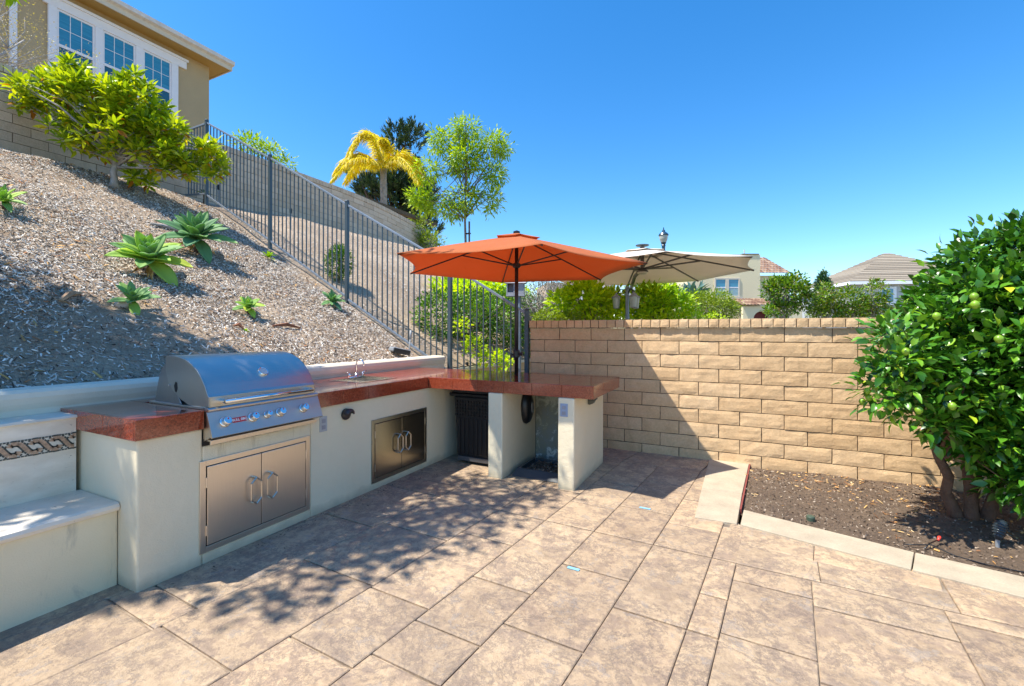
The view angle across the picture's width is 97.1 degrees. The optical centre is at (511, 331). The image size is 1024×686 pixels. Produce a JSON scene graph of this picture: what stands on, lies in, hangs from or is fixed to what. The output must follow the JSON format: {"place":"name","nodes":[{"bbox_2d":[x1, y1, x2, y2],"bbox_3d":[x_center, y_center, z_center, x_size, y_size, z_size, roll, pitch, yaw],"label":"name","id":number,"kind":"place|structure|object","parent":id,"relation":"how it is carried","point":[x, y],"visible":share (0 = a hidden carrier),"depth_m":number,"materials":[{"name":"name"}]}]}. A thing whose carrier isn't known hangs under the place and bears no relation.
{"place":"outdoors","nodes":[
{"label":"outdoors","id":0,"kind":"place"},
{"bbox_2d":[0,152,537,388],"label":"hillside","id":1,"kind":"structure","parent":0,"point":[6,339],"depth_m":5.04,"materials":[{"name":"gravel"}]},
{"bbox_2d":[0,184,27,212],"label":"agave","id":2,"kind":"object","parent":1,"relation":"on","point":[6,196],"visible":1,"depth_m":4.72,"materials":[{"name":"green plant"}]},
{"bbox_2d":[5,0,27,8],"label":"shade tree","id":3,"kind":"object","parent":1,"relation":"on","point":[9,2],"visible":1,"depth_m":3.61,"materials":[{"name":"green plant"}]},
{"bbox_2d":[0,0,111,76],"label":"dry shrub","id":4,"kind":"object","parent":1,"relation":"on","point":[6,47],"visible":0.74,"depth_m":8.21,"materials":[{"name":"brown plant"}]},
{"bbox_2d":[58,290,82,301],"bbox_3d":[-3.742,-0.294,3.837,0.056,0.110,0.231,0,0,-17],"label":"bark slab","id":5,"kind":"object","parent":1,"relation":"on","point":[67,294],"depth_m":3.81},
{"bbox_2d":[0,50,232,193],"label":"hillside bush","id":6,"kind":"object","parent":1,"relation":"on","point":[109,114],"visible":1,"depth_m":6.87,"materials":[{"name":"green plant"}]},
{"bbox_2d":[0,0,234,136],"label":"house","id":7,"kind":"structure","parent":1,"relation":"on","point":[183,70],"depth_m":13.82,"materials":[{"name":"beige paint"}]},
{"bbox_2d":[57,8,94,92],"bbox_3d":[-12.515,-7.955,12.985,0.044,2.105,0.840,0,0,26],"label":"window frame","id":8,"kind":"structure","parent":7,"relation":"in","point":[72,31],"depth_m":12.98,"materials":[{"name":"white glass"}]},
{"bbox_2d":[103,30,135,104],"bbox_3d":[-12.067,-7.954,13.896,0.044,2.105,0.830,0,0,26],"label":"window frame","id":9,"kind":"structure","parent":7,"relation":"in","point":[118,52],"depth_m":13.83,"materials":[{"name":"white glass"}]},
{"bbox_2d":[143,49,170,112],"bbox_3d":[-11.617,-7.953,14.811,0.044,2.105,0.810,0,0,26],"label":"window frame","id":10,"kind":"structure","parent":7,"relation":"in","point":[159,69],"depth_m":14.87,"materials":[{"name":"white glass"}]},
{"bbox_2d":[114,302,131,307],"bbox_3d":[-3.521,-0.242,4.105,0.089,0.085,0.140,0,0,26],"label":"white stone","id":11,"kind":"object","parent":1,"relation":"on","point":[122,304],"visible":0.7,"depth_m":4.06,"materials":[{"name":"white stone"}]},
{"bbox_2d":[106,281,161,315],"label":"agave","id":12,"kind":"object","parent":1,"relation":"on","point":[131,293],"visible":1,"depth_m":4.12,"materials":[{"name":"green plant"}]},
{"bbox_2d":[103,230,193,286],"bbox_3d":[-3.960,-0.778,4.885,0.647,0.637,0.694,0,0,26],"label":"agave","id":13,"kind":"object","parent":1,"relation":"on","point":[149,252],"visible":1,"depth_m":4.85,"materials":[{"name":"green plant"}]},
{"bbox_2d":[155,211,238,263],"bbox_3d":[-4.215,-1.248,5.939,0.792,0.773,0.828,0,0,26],"label":"agave","id":14,"kind":"object","parent":1,"relation":"on","point":[193,229],"visible":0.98,"depth_m":5.89,"materials":[{"name":"green plant"}]},
{"bbox_2d":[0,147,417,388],"bbox_3d":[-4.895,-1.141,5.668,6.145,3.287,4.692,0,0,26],"label":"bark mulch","id":15,"kind":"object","parent":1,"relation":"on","point":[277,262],"visible":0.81,"depth_m":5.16,"materials":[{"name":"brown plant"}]},
{"bbox_2d":[150,222,178,230],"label":"fallen branch","id":16,"kind":"object","parent":15,"relation":"on","point":[164,226],"visible":0.62,"depth_m":6.28,"materials":[{"name":"grey wood"}]},
{"bbox_2d":[0,63,437,248],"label":"hill wall","id":17,"kind":"structure","parent":1,"relation":"on","point":[21,134],"depth_m":10.44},
{"bbox_2d":[232,296,264,317],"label":"agave","id":18,"kind":"object","parent":1,"relation":"on","point":[247,303],"visible":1,"depth_m":5.12,"materials":[{"name":"green plant"}]},
{"bbox_2d":[227,128,297,171],"bbox_3d":[-8.220,-5.358,15.035,2.225,2.668,1.437,0,0,3],"label":"tree","id":19,"kind":"object","parent":1,"relation":"on","point":[268,148],"visible":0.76,"depth_m":14.85,"materials":[{"name":"green plant"}]},
{"bbox_2d":[262,251,274,259],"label":"succulent","id":20,"kind":"object","parent":1,"relation":"on","point":[268,254],"visible":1,"depth_m":7.14,"materials":[{"name":"green plant"}]},
{"bbox_2d":[272,323,300,328],"bbox_3d":[-2.620,-0.069,5.271,0.041,0.072,0.324,0,0,38],"label":"bark slab","id":21,"kind":"object","parent":1,"relation":"on","point":[286,324],"depth_m":5.25,"materials":[{"name":"brown wood"}]},
{"bbox_2d":[321,288,345,309],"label":"agave","id":22,"kind":"object","parent":1,"relation":"on","point":[333,298],"visible":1,"depth_m":6.44,"materials":[{"name":"green plant"}]},
{"bbox_2d":[322,243,354,282],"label":"green shrub","id":23,"kind":"object","parent":1,"relation":"on","point":[338,262],"visible":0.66,"depth_m":7.98,"materials":[{"name":"green plant"}]},
{"bbox_2d":[185,119,529,372],"bbox_3d":[-3.189,-1.338,7.476,7.612,5.612,0.068,0,0,26],"label":"metal fence","id":24,"kind":"object","parent":1,"relation":"on","point":[526,311],"visible":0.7,"depth_m":7.17,"materials":[{"name":"metal"}]},
{"bbox_2d":[330,128,426,204],"bbox_3d":[-6.678,-6.266,22.522,4.947,9.258,5.952,0,0,-6],"label":"yellow palm","id":25,"kind":"object","parent":1,"relation":"on","point":[357,162],"visible":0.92,"depth_m":21.49,"materials":[{"name":"yellow plant"}]},
{"bbox_2d":[389,330,411,356],"bbox_3d":[-1.459,0.174,6.059,0.368,0.385,0.192,0,0,-44],"label":"floodlight","id":26,"kind":"object","parent":1,"relation":"on","point":[400,351],"visible":0.98,"depth_m":5.98,"materials":[{"name":"grey plastic"}]},
{"bbox_2d":[407,210,446,248],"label":"loose shrub","id":27,"kind":"object","parent":1,"relation":"on","point":[424,242],"visible":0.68,"depth_m":15.87,"materials":[{"name":"green plant"}]},
{"bbox_2d":[402,111,516,242],"bbox_3d":[-2.335,-5.137,19.976,5.066,9.015,2.603,0,0,-14],"label":"ash tree","id":28,"kind":"object","parent":1,"relation":"on","point":[457,165],"visible":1,"depth_m":19.80,"materials":[{"name":"green plant"}]},
{"bbox_2d":[466,221,470,241],"bbox_3d":[-1.930,-2.733,19.922,0.220,4.209,0.100,0,0,26],"label":"tree stake","id":29,"kind":"object","parent":1,"relation":"on","point":[468,233],"visible":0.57,"depth_m":19.88,"materials":[{"name":"grey"}]},
{"bbox_2d":[409,284,541,353],"bbox_3d":[-0.371,-0.013,8.841,1.266,1.849,3.655,0,0,41],"label":"hedge shrub","id":30,"kind":"object","parent":1,"relation":"on","point":[486,318],"visible":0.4,"depth_m":8.28,"materials":[{"name":"green plant"}]},
{"bbox_2d":[428,276,537,321],"bbox_3d":[-0.726,-0.848,10.598,2.615,1.282,2.110,0,0,26],"label":"flowering vine","id":31,"kind":"object","parent":1,"relation":"on","point":[490,284],"visible":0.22,"depth_m":10.22,"materials":[{"name":"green plant"}]},
{"bbox_2d":[452,314,513,370],"bbox_3d":[-0.455,0.197,7.190,1.090,0.967,0.669,0,0,-9],"label":"young vine","id":32,"kind":"object","parent":1,"relation":"on","point":[486,353],"visible":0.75,"depth_m":7.17,"materials":[{"name":"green plant"}]},
{"bbox_2d":[0,448,1023,685],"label":"patio","id":33,"kind":"structure","parent":0,"point":[462,574],"depth_m":2.25,"materials":[{"name":"concrete"}]},
{"bbox_2d":[0,412,119,631],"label":"stone bench","id":34,"kind":"object","parent":33,"relation":"on","point":[58,540],"visible":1,"depth_m":2.35,"materials":[{"name":"beige paint"}]},
{"bbox_2d":[0,355,444,418],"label":"retaining wall","id":35,"kind":"structure","parent":33,"relation":"on","point":[23,401],"depth_m":2.92,"materials":[{"name":"paint"}]},
{"bbox_2d":[153,468,456,600],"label":"patio crumbs","id":36,"kind":"object","parent":33,"relation":"on","point":[308,524],"visible":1,"depth_m":3.29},
{"bbox_2d":[60,359,618,592],"bbox_3d":[-0.794,0.830,3.711,2.558,1.107,3.480,0,0,26],"label":"outdoor kitchen counter","id":37,"kind":"object","parent":33,"relation":"on","point":[173,487],"visible":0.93,"depth_m":3.24,"materials":[{"name":"paint"}]},
{"bbox_2d":[205,453,262,544],"bbox_3d":[-1.718,1.034,2.820,0.050,0.466,0.350,0,0,26],"label":"door","id":38,"kind":"structure","parent":37,"relation":"in","point":[234,488],"depth_m":2.81,"materials":[{"name":"metal"}]},
{"bbox_2d":[149,351,322,445],"bbox_3d":[-1.851,0.413,3.103,0.700,0.526,0.779,0,0,26],"label":"barbecue grill","id":39,"kind":"object","parent":37,"relation":"on","point":[235,396],"visible":1,"depth_m":2.87,"materials":[{"name":"metal"}]},
{"bbox_2d":[261,442,306,522],"bbox_3d":[-1.562,1.035,3.138,0.050,0.466,0.350,0,0,26],"label":"door","id":40,"kind":"structure","parent":37,"relation":"in","point":[283,470],"depth_m":3.13,"materials":[{"name":"metal"}]},
{"bbox_2d":[374,418,403,477],"bbox_3d":[-1.100,1.042,4.075,0.050,0.472,0.354,0,0,26],"label":"door","id":41,"kind":"structure","parent":37,"relation":"in","point":[389,439],"depth_m":4.08,"materials":[{"name":"metal"}]},
{"bbox_2d":[401,412,424,466],"bbox_3d":[-0.942,1.042,4.397,0.050,0.472,0.355,0,0,26],"label":"door","id":42,"kind":"structure","parent":37,"relation":"in","point":[413,451],"depth_m":4.40,"materials":[{"name":"metal"}]},
{"bbox_2d":[397,230,646,375],"bbox_3d":[0.047,-0.290,4.727,2.643,1.530,2.384,0,0,26],"label":"orange umbrella","id":43,"kind":"object","parent":37,"relation":"on","point":[516,256],"visible":1,"depth_m":4.99,"materials":[{"name":"fabric"}]},
{"bbox_2d":[521,395,533,423],"bbox_3d":[0.175,0.775,4.649,0.094,0.350,0.200,0,0,26],"label":"niche lamp","id":44,"kind":"object","parent":37,"relation":"attached to","point":[527,406],"visible":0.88,"depth_m":4.59,"materials":[{"name":"black plastic"}]},
{"bbox_2d":[449,390,489,463],"bbox_3d":[-0.289,0.977,4.855,0.600,0.755,0.480,0,0,26],"label":"slatted bin","id":45,"kind":"object","parent":33,"relation":"on","point":[471,410],"visible":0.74,"depth_m":4.68,"materials":[{"name":"black plastic"}]},
{"bbox_2d":[512,457,557,482],"bbox_3d":[0.330,1.343,4.439,0.479,0.058,0.538,0,0,26],"label":"plastic tray","id":46,"kind":"object","parent":33,"relation":"on","point":[542,469],"visible":0.87,"depth_m":4.33,"materials":[{"name":"grey plastic"}]},
{"bbox_2d":[567,566,579,570],"bbox_3d":[0.356,1.373,2.622,0.072,0.002,0.022,0,0,29],"label":"tape mark","id":47,"kind":"object","parent":33,"relation":"on","point":[573,568],"visible":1,"depth_m":2.62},
{"bbox_2d":[529,318,1021,495],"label":"block wall","id":48,"kind":"structure","parent":33,"relation":"on","point":[764,393],"depth_m":4.72,"materials":[{"name":"beige brick"}]},
{"bbox_2d":[695,459,1023,598],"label":"kerb","id":49,"kind":"structure","parent":33,"relation":"on","point":[721,494],"depth_m":2.99,"materials":[{"name":"concrete"}]},
{"bbox_2d":[740,464,749,515],"bbox_3d":[2.116,1.402,4.095,0.012,0.056,1.384,0,0,30],"label":"expansion strip","id":50,"kind":"object","parent":49,"relation":"attached to","point":[742,500],"visible":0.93,"depth_m":3.87,"materials":[{"name":"black rubber"}]},
{"bbox_2d":[121,0,1023,318],"label":"sky","id":51,"kind":"structure","parent":0,"point":[808,136],"materials":[{"name":"blue"}]},
{"bbox_2d":[537,283,610,319],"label":"beige house","id":52,"kind":"structure","parent":0,"point":[555,291],"depth_m":24.17,"materials":[{"name":"white paint"}]},
{"bbox_2d":[679,280,710,305],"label":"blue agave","id":53,"kind":"object","parent":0,"point":[693,286],"visible":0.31,"depth_m":12.81,"materials":[{"name":"green plant"}]},
{"bbox_2d":[669,250,801,318],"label":"cream house","id":54,"kind":"structure","parent":0,"point":[744,287],"depth_m":30.00,"materials":[{"name":"paint"}]},
{"bbox_2d":[714,278,742,298],"bbox_3d":[14.244,-2.859,29.949,1.991,1.380,0.098,0,0,0],"label":"window frame","id":55,"kind":"structure","parent":54,"relation":"in","point":[733,284],"depth_m":29.98,"materials":[{"name":"paint"}]},
{"bbox_2d":[802,253,936,317],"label":"brown roof house","id":56,"kind":"structure","parent":0,"point":[891,269],"depth_m":43.33,"materials":[{"name":"grey paint"}]},
{"bbox_2d":[878,287,896,304],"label":"window frame","id":57,"kind":"structure","parent":56,"relation":"in","point":[894,289],"depth_m":41.85,"materials":[{"name":"white paint"}]},
{"bbox_2d":[739,467,1023,576],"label":"planting bed soil","id":58,"kind":"structure","parent":0,"point":[957,531],"depth_m":3.39,"materials":[{"name":"brown soil"}]},
{"bbox_2d":[806,514,814,521],"bbox_3d":[2.176,1.367,3.297,0.056,0.051,0.055,0,0,26],"label":"irrigation cap","id":59,"kind":"object","parent":58,"relation":"on","point":[810,518],"visible":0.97,"depth_m":3.28,"materials":[{"name":"green plastic"}]},
{"bbox_2d":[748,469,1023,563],"bbox_3d":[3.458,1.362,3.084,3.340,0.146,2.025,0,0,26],"label":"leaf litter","id":60,"kind":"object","parent":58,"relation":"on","point":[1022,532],"visible":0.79,"depth_m":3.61,"materials":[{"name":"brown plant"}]},
{"bbox_2d":[832,208,1023,522],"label":"lime tree","id":61,"kind":"object","parent":58,"relation":"on","point":[947,368],"visible":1,"depth_m":2.97,"materials":[{"name":"green plant"}]},
{"bbox_2d":[903,536,1023,572],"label":"voltage wire","id":62,"kind":"object","parent":58,"relation":"on","point":[938,539],"visible":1,"depth_m":2.81,"materials":[{"name":"black plastic"}]},
{"bbox_2d":[991,519,1008,547],"bbox_3d":[3.103,1.295,2.878,0.083,0.197,0.088,0,0,26],"label":"bed spotlight","id":63,"kind":"object","parent":58,"relation":"on","point":[1000,528],"visible":1,"depth_m":2.86,"materials":[{"name":"grey plastic"}]},
{"label":"ground","id":64,"kind":"structure","parent":0,"visible":0},
{"bbox_2d":[345,115,444,234],"bbox_3d":[-7.847,-7.510,30.030,6.644,13.742,4.656,0,0,26],"label":"pine tree","id":65,"kind":"object","parent":64,"relation":"on","point":[396,182],"visible":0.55,"depth_m":29.28,"materials":[{"name":"green plant"}]},
{"bbox_2d":[475,362,530,371],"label":"block wall","id":66,"kind":"structure","parent":64,"relation":"on","point":[522,368],"depth_m":8.47,"materials":[{"name":"beige brick"}]},
{"bbox_2d":[452,359,523,369],"bbox_3d":[0.114,0.589,9.048,0.220,0.058,5.500,0,0,26],"label":"edging cap","id":67,"kind":"object","parent":66,"relation":"on","point":[473,367],"visible":0.04,"depth_m":7.43,"materials":[{"name":"paint"}]},
{"bbox_2d":[505,282,526,371],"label":"bird house","id":68,"kind":"structure","parent":64,"relation":"on","point":[510,289],"depth_m":7.26,"materials":[{"name":"grey metal"}]},
{"bbox_2d":[507,281,582,320],"bbox_3d":[0.624,0.142,8.257,1.093,2.707,1.768,0,0,26],"label":"grey shrub","id":69,"kind":"object","parent":64,"relation":"on","point":[534,308],"visible":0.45,"depth_m":8.13,"materials":[{"name":"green plant"}]},
{"bbox_2d":[530,308,584,320],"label":"succulent clump","id":70,"kind":"object","parent":64,"relation":"on","point":[552,315],"visible":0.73,"depth_m":6.83,"materials":[{"name":"green plant"}]},
{"bbox_2d":[543,280,640,319],"bbox_3d":[1.265,0.278,7.317,1.681,2.419,1.067,0,0,-20],"label":"fig shrub","id":71,"kind":"object","parent":64,"relation":"on","point":[596,302],"visible":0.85,"depth_m":7.13,"materials":[{"name":"green plant"}]},
{"bbox_2d":[535,281,678,296],"bbox_3d":[4.709,-1.129,19.908,3.886,3.675,8.995,0,0,-35],"label":"grey tree","id":72,"kind":"object","parent":64,"relation":"on","point":[572,284],"visible":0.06,"depth_m":21.73,"materials":[{"name":"green plant"}]},
{"bbox_2d":[611,286,640,319],"bbox_3d":[1.762,0.389,7.020,0.442,2.180,0.418,0,0,26],"label":"garden lamp post","id":73,"kind":"object","parent":64,"relation":"on","point":[633,297],"visible":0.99,"depth_m":6.98,"materials":[{"name":"black metal"}]},
{"bbox_2d":[623,283,687,296],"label":"dark tree","id":74,"kind":"object","parent":64,"relation":"on","point":[668,285],"visible":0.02,"depth_m":19.80,"materials":[{"name":"green plant"}]},
{"bbox_2d":[561,244,753,319],"bbox_3d":[2.010,0.089,6.902,3.013,2.780,3.279,0,0,26],"label":"white umbrella","id":75,"kind":"object","parent":64,"relation":"on","point":[669,266],"visible":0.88,"depth_m":6.96,"materials":[{"name":"beige fabric"}]},
{"bbox_2d":[621,279,701,319],"bbox_3d":[2.512,0.204,8.001,1.714,2.558,1.286,0,0,-35],"label":"fig shrub","id":76,"kind":"object","parent":64,"relation":"on","point":[658,297],"visible":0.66,"depth_m":7.81,"materials":[{"name":"green plant"}]},
{"bbox_2d":[658,227,668,283],"bbox_3d":[5.021,-0.984,15.006,0.330,4.940,0.330,0,0,26],"label":"street lamp","id":77,"kind":"object","parent":64,"relation":"on","point":[663,236],"visible":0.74,"depth_m":14.93,"materials":[{"name":"black metal"}]},
{"bbox_2d":[630,304,728,319],"bbox_3d":[2.824,0.520,7.803,1.788,1.954,0.990,0,0,-33],"label":"hedge strip","id":78,"kind":"object","parent":64,"relation":"on","point":[656,316],"visible":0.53,"depth_m":7.62,"materials":[{"name":"green plant"}]},
{"bbox_2d":[679,286,744,318],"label":"olive shrub","id":79,"kind":"object","parent":64,"relation":"on","point":[731,307],"visible":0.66,"depth_m":11.77,"materials":[{"name":"green plant"}]},
{"bbox_2d":[757,269,816,318],"bbox_3d":[10.880,-0.966,17.903,2.121,3.020,2.073,0,0,26],"label":"magnolia tree","id":80,"kind":"object","parent":64,"relation":"on","point":[792,285],"visible":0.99,"depth_m":17.74,"materials":[{"name":"green plant"}]},
{"bbox_2d":[810,266,835,307],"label":"cypress tree","id":81,"kind":"object","parent":64,"relation":"on","point":[822,275],"visible":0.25,"depth_m":39.81,"materials":[{"name":"green plant"}]},
{"bbox_2d":[805,278,845,317],"bbox_3d":[12.461,-0.802,17.963,1.486,2.691,1.244,0,0,-17],"label":"young tree","id":82,"kind":"object","parent":64,"relation":"on","point":[826,305],"visible":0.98,"depth_m":17.85,"materials":[{"name":"green plant"}]},
{"bbox_2d":[804,304,897,317],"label":"hedge","id":83,"kind":"object","parent":64,"relation":"on","point":[841,314],"visible":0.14,"depth_m":18.30,"materials":[{"name":"green plant"}]},
{"bbox_2d":[832,283,871,317],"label":"young tree","id":84,"kind":"object","parent":64,"relation":"on","point":[851,310],"visible":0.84,"depth_m":17.80,"materials":[{"name":"green plant"}]},
{"bbox_2d":[855,277,894,317],"bbox_3d":[14.447,-0.835,17.975,1.585,2.754,1.336,0,0,26],"label":"young tree","id":85,"kind":"object","parent":64,"relation":"on","point":[879,298],"visible":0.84,"depth_m":17.81,"materials":[{"name":"green plant"}]}
]}

